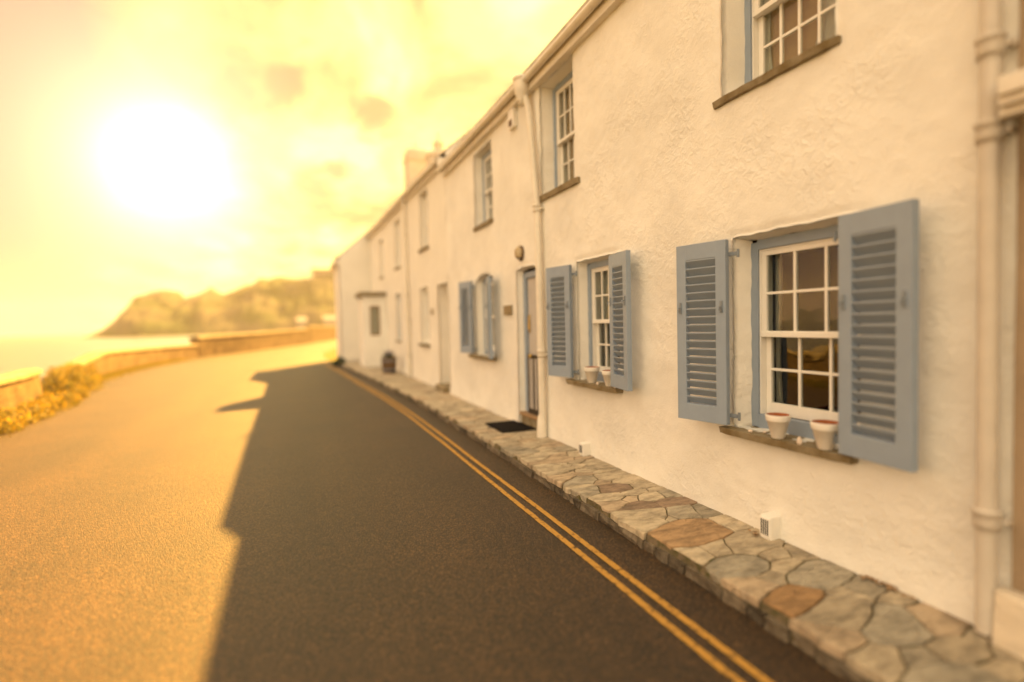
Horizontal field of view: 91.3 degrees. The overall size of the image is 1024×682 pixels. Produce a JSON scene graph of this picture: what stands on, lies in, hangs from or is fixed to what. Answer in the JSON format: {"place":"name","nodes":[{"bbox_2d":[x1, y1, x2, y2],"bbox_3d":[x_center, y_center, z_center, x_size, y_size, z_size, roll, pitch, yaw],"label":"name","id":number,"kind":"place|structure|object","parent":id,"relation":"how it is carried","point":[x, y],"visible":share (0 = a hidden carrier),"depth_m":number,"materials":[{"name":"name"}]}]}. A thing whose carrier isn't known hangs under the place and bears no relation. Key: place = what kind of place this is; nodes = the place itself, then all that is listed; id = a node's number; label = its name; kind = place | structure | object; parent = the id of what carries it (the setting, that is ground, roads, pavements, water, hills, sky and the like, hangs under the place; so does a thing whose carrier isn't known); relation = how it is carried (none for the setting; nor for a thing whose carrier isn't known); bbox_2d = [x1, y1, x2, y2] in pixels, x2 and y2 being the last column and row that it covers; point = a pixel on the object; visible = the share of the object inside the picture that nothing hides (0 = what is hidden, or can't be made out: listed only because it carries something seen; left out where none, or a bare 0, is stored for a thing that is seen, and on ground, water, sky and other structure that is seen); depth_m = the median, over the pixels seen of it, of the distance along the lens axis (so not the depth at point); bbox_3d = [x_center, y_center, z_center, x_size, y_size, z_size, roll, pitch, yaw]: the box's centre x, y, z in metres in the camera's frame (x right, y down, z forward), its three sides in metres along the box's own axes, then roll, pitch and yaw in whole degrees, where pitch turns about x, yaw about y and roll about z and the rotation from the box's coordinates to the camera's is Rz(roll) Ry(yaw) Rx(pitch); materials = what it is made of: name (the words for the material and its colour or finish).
{"place":"outdoors","nodes":[
{"label":"outdoors","id":0,"kind":"place"},
{"bbox_2d":[0,334,226,386],"bbox_3d":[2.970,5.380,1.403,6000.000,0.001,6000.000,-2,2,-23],"label":"sea","id":1,"kind":"structure","parent":0,"point":[29,352],"depth_m":200.95,"materials":[{"name":"liquid"}]},
{"bbox_2d":[83,273,335,337],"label":"headland","id":2,"kind":"structure","parent":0,"point":[271,304],"depth_m":578.50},
{"bbox_2d":[296,317,306,328],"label":"shore house","id":3,"kind":"structure","parent":2,"relation":"on","point":[301,322],"depth_m":564.45,"materials":[{"name":"stone"}]},
{"bbox_2d":[310,266,333,277],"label":"clifftop building","id":4,"kind":"structure","parent":2,"relation":"on","point":[319,271],"depth_m":677.08,"materials":[{"name":"stone"}]},
{"bbox_2d":[323,316,335,325],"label":"shore house","id":5,"kind":"structure","parent":2,"relation":"on","point":[329,320],"depth_m":570.63,"materials":[{"name":"stone"}]},
{"bbox_2d":[0,0,585,335],"label":"sky","id":6,"kind":"structure","parent":0,"point":[186,147],"materials":[{"name":"yellow"}]},
{"bbox_2d":[323,348,337,361],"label":"ground","id":7,"kind":"structure","parent":0,"point":[330,355],"depth_m":30.12,"materials":[{"name":"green plant"}]},
{"bbox_2d":[0,368,42,411],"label":"sea wall","id":8,"kind":"structure","parent":7,"relation":"on","point":[17,386],"depth_m":11.13,"materials":[{"name":"concrete"}]},
{"bbox_2d":[0,401,54,434],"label":"flowering shrub","id":9,"kind":"object","parent":7,"relation":"on","point":[12,419],"visible":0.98,"depth_m":9.20,"materials":[{"name":"yellow plant"}]},
{"bbox_2d":[13,389,83,414],"bbox_3d":[-10.425,1.351,11.278,1.018,0.477,2.424,-2,2,-23],"label":"flowering shrub","id":10,"kind":"object","parent":7,"relation":"on","point":[62,398],"visible":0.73,"depth_m":11.12,"materials":[{"name":"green plant"}]},
{"bbox_2d":[40,375,89,399],"bbox_3d":[-11.401,1.219,12.801,0.946,0.670,1.622,-2,2,-23],"label":"flowering shrub","id":11,"kind":"object","parent":7,"relation":"on","point":[76,388],"visible":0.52,"depth_m":12.65,"materials":[{"name":"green plant"}]},
{"bbox_2d":[41,359,101,389],"bbox_3d":[-13.554,1.040,15.516,1.439,0.927,2.072,-2,2,-23],"label":"flowering shrub","id":12,"kind":"object","parent":7,"relation":"on","point":[89,370],"visible":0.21,"depth_m":15.70,"materials":[{"name":"yellow plant"}]},
{"bbox_2d":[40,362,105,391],"bbox_3d":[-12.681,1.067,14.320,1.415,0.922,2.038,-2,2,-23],"label":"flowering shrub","id":13,"kind":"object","parent":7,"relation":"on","point":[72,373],"visible":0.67,"depth_m":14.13,"materials":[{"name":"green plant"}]},
{"bbox_2d":[41,344,198,383],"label":"sea wall","id":14,"kind":"structure","parent":7,"relation":"on","point":[105,361],"depth_m":22.74,"materials":[{"name":"stone"}]},
{"bbox_2d":[188,328,309,356],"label":"sea wall","id":15,"kind":"structure","parent":7,"relation":"on","point":[212,345],"depth_m":36.87,"materials":[{"name":"stone"}]},
{"bbox_2d":[305,326,336,342],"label":"sea wall","id":16,"kind":"structure","parent":7,"relation":"on","point":[321,333],"depth_m":57.52,"materials":[{"name":"stone"}]},
{"bbox_2d":[331,355,346,365],"bbox_3d":[-7.394,0.841,21.442,0.662,0.468,1.195,-2,2,-23],"label":"bush","id":17,"kind":"object","parent":7,"relation":"on","point":[340,359],"visible":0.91,"depth_m":21.30,"materials":[{"name":"green plant"}]},
{"bbox_2d":[330,230,370,360],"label":"end house","id":18,"kind":"structure","parent":7,"relation":"on","point":[350,267],"depth_m":22.74,"materials":[{"name":"beige paint"}]},
{"bbox_2d":[355,132,443,376],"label":"white cottage","id":19,"kind":"structure","parent":7,"relation":"on","point":[384,315],"depth_m":18.85,"materials":[{"name":"beige paint"}]},
{"bbox_2d":[394,221,400,270],"bbox_3d":[-3.699,-3.208,16.722,0.384,1.618,1.130,-2,2,-23],"label":"window","id":20,"kind":"structure","parent":19,"relation":"in","point":[399,266],"depth_m":17.07,"materials":[{"name":"white paint"}]},
{"bbox_2d":[395,294,401,341],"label":"window","id":21,"kind":"structure","parent":19,"relation":"in","point":[399,294],"depth_m":17.31,"materials":[{"name":"white paint"}]},
{"bbox_2d":[400,129,470,393],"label":"white cottage","id":22,"kind":"structure","parent":7,"relation":"on","point":[423,194],"depth_m":12.66,"materials":[{"name":"beige paint"}]},
{"bbox_2d":[418,196,428,252],"bbox_3d":[-2.194,-3.120,13.185,0.410,1.484,1.100,-2,2,-23],"label":"window","id":23,"kind":"structure","parent":22,"relation":"in","point":[426,223],"depth_m":13.49,"materials":[{"name":"white paint"}]},
{"bbox_2d":[418,288,429,346],"bbox_3d":[-2.224,-0.653,13.461,0.434,1.593,1.150,-2,2,-23],"label":"window","id":24,"kind":"structure","parent":22,"relation":"in","point":[427,305],"depth_m":13.79,"materials":[{"name":"white paint"}]},
{"bbox_2d":[436,74,547,437],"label":"white cottage","id":25,"kind":"structure","parent":7,"relation":"on","point":[487,167],"depth_m":8.31,"materials":[{"name":"paint"}]},
{"bbox_2d":[468,278,496,360],"bbox_3d":[-0.433,-0.403,9.191,0.455,1.459,1.320,-2,2,-23],"label":"window","id":26,"kind":"structure","parent":25,"relation":"in","point":[475,356],"depth_m":9.43,"materials":[{"name":"blue paint"}]},
{"bbox_2d":[473,149,492,231],"bbox_3d":[-0.387,-2.724,8.969,0.412,1.388,1.010,-2,2,-23],"label":"window","id":27,"kind":"structure","parent":25,"relation":"in","point":[486,168],"depth_m":9.29,"materials":[{"name":"blue paint"}]},
{"bbox_2d":[503,305,511,314],"bbox_3d":[-0.067,-0.492,7.986,0.035,0.150,0.300,-2,2,-23],"label":"name plaque","id":28,"kind":"object","parent":25,"relation":"attached to","point":[507,309],"visible":1,"depth_m":7.95,"materials":[{"name":"stone"}]},
{"bbox_2d":[508,107,516,130],"bbox_3d":[0.002,-3.333,7.499,0.078,0.300,0.210,-2,2,-23],"label":"alarm box","id":29,"kind":"object","parent":25,"relation":"attached to","point":[512,118],"visible":1,"depth_m":7.43,"materials":[{"name":"white paint"}]},
{"bbox_2d":[514,246,523,260],"bbox_3d":[0.090,-1.301,7.422,0.122,0.230,0.170,-2,2,-23],"label":"wall lamp","id":30,"kind":"object","parent":25,"relation":"attached to","point":[519,253],"visible":1,"depth_m":7.38,"materials":[{"name":"brown glass"}]},
{"bbox_2d":[528,277,536,354],"bbox_3d":[0.363,0.066,7.428,0.080,2.015,0.470,-2,2,-23],"label":"door","id":31,"kind":"structure","parent":25,"relation":"in","point":[532,312],"depth_m":7.48,"materials":[{"name":"grey paint"}]},
{"bbox_2d":[527,354,538,415],"bbox_3d":[0.327,0.640,7.396,0.062,0.896,0.490,-2,2,-23],"label":"safety gate","id":32,"kind":"object","parent":25,"relation":"on","point":[532,371],"visible":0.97,"depth_m":7.42,"materials":[{"name":"black paint"}]},
{"bbox_2d":[521,0,1019,636],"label":"white cottage","id":33,"kind":"structure","parent":7,"relation":"on","point":[801,212],"depth_m":3.48,"materials":[{"name":"paint"}]},
{"bbox_2d":[540,70,579,202],"bbox_3d":[0.699,-2.637,6.363,0.389,1.540,1.040,-2,2,-23],"label":"window","id":34,"kind":"structure","parent":33,"relation":"in","point":[563,118],"depth_m":6.69,"materials":[{"name":"white paint"}]},
{"bbox_2d":[579,441,590,455],"bbox_3d":[0.859,1.269,5.862,0.134,0.165,0.090,-2,2,-23],"label":"wall vent","id":35,"kind":"object","parent":33,"relation":"attached to","point":[584,448],"depth_m":5.82,"materials":[{"name":"white paint"}]},
{"bbox_2d":[584,366,599,382],"bbox_3d":[0.915,0.386,5.726,0.182,0.180,0.182,-2,2,-23],"label":"plant pot","id":36,"kind":"object","parent":33,"relation":"on","point":[591,372],"visible":1,"depth_m":5.67,"materials":[{"name":"ceramic"}]},
{"bbox_2d":[566,259,623,393],"bbox_3d":[1.033,-0.199,5.725,0.447,1.460,1.055,-2,2,-23],"label":"window","id":37,"kind":"structure","parent":33,"relation":"in","point":[597,271],"depth_m":5.98,"materials":[{"name":"blue paint"}]},
{"bbox_2d":[602,370,610,385],"bbox_3d":[1.054,0.401,5.400,0.172,0.168,0.172,-2,2,-23],"label":"plant pot","id":38,"kind":"object","parent":33,"relation":"on","point":[606,376],"visible":0.66,"depth_m":5.35,"materials":[{"name":"ceramic"}]},
{"bbox_2d":[760,512,780,540],"bbox_3d":[1.837,1.321,3.551,0.134,0.185,0.090,-2,2,-23],"label":"wall vent","id":39,"kind":"object","parent":33,"relation":"attached to","point":[770,525],"depth_m":3.51,"materials":[{"name":"white paint"}]},
{"bbox_2d":[712,0,841,109],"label":"window","id":40,"kind":"structure","parent":33,"relation":"in","point":[781,36],"depth_m":3.70,"materials":[{"name":"blue paint"}]},
{"bbox_2d":[765,412,790,438],"bbox_3d":[1.856,0.594,3.494,0.160,0.165,0.160,-2,2,-23],"label":"plant pot","id":41,"kind":"object","parent":33,"relation":"on","point":[778,423],"visible":1,"depth_m":3.45,"materials":[{"name":"ceramic"}]},
{"bbox_2d":[719,225,859,464],"bbox_3d":[1.999,-0.016,3.494,0.438,1.487,1.075,-2,2,-23],"label":"window","id":42,"kind":"structure","parent":33,"relation":"in","point":[762,344],"depth_m":3.67,"materials":[{"name":"blue paint"}]},
{"bbox_2d":[796,436,802,444],"bbox_3d":[1.897,0.656,3.302,0.037,0.057,0.034,0,2,26],"label":"sea shell","id":43,"kind":"object","parent":42,"relation":"on","point":[799,441],"visible":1,"depth_m":3.29},
{"bbox_2d":[810,419,837,449],"bbox_3d":[1.990,0.599,3.178,0.168,0.172,0.168,-2,2,-23],"label":"plant pot","id":44,"kind":"object","parent":33,"relation":"on","point":[824,431],"visible":0.91,"depth_m":3.14,"materials":[{"name":"ceramic"}]},
{"bbox_2d":[992,0,1023,659],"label":"tan house","id":45,"kind":"structure","parent":7,"relation":"on","point":[1008,627],"depth_m":2.31,"materials":[{"name":"paint"}]},
{"bbox_2d":[0,339,850,681],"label":"road","id":46,"kind":"structure","parent":0,"point":[300,513],"depth_m":3.68,"materials":[{"name":"grey asphalt"}]},
{"bbox_2d":[2,358,192,436],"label":"verge grass","id":47,"kind":"structure","parent":46,"relation":"on","point":[112,375],"depth_m":20.45,"materials":[{"name":"green plant"}]},
{"bbox_2d":[324,364,743,681],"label":"road marking","id":48,"kind":"object","parent":46,"relation":"on","point":[714,662],"visible":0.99,"depth_m":3.27,"materials":[{"name":"yellow paint"}]},
{"bbox_2d":[327,364,772,681],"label":"road marking","id":49,"kind":"object","parent":46,"relation":"on","point":[744,664],"visible":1,"depth_m":3.25,"materials":[{"name":"yellow paint"}]},
{"bbox_2d":[342,365,869,681],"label":"kerb","id":50,"kind":"structure","parent":46,"relation":"on","point":[783,632],"depth_m":3.21,"materials":[{"name":"grey stone"}]},
{"bbox_2d":[338,360,1023,681],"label":"pavement","id":51,"kind":"structure","parent":0,"point":[834,621],"depth_m":3.05,"materials":[{"name":"grey stone"}]},
{"bbox_2d":[381,349,396,372],"bbox_3d":[-4.029,0.655,16.514,0.579,0.795,0.524,-3,3,-34],"label":"tub planter","id":52,"kind":"object","parent":51,"relation":"on","point":[389,363],"visible":1,"depth_m":16.33,"materials":[{"name":"brown wood"}]},
{"bbox_2d":[485,420,535,432],"bbox_3d":[-0.017,1.277,7.517,0.560,0.020,0.750,-2,2,-23],"label":"door mat","id":53,"kind":"object","parent":51,"relation":"on","point":[508,426],"depth_m":7.43,"materials":[{"name":"black rubber"}]},
{"bbox_2d":[861,574,916,599],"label":"dry leaves","id":54,"kind":"object","parent":51,"relation":"on","point":[889,586],"visible":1,"depth_m":2.87,"materials":[{"name":"brown plant"}]}
]}

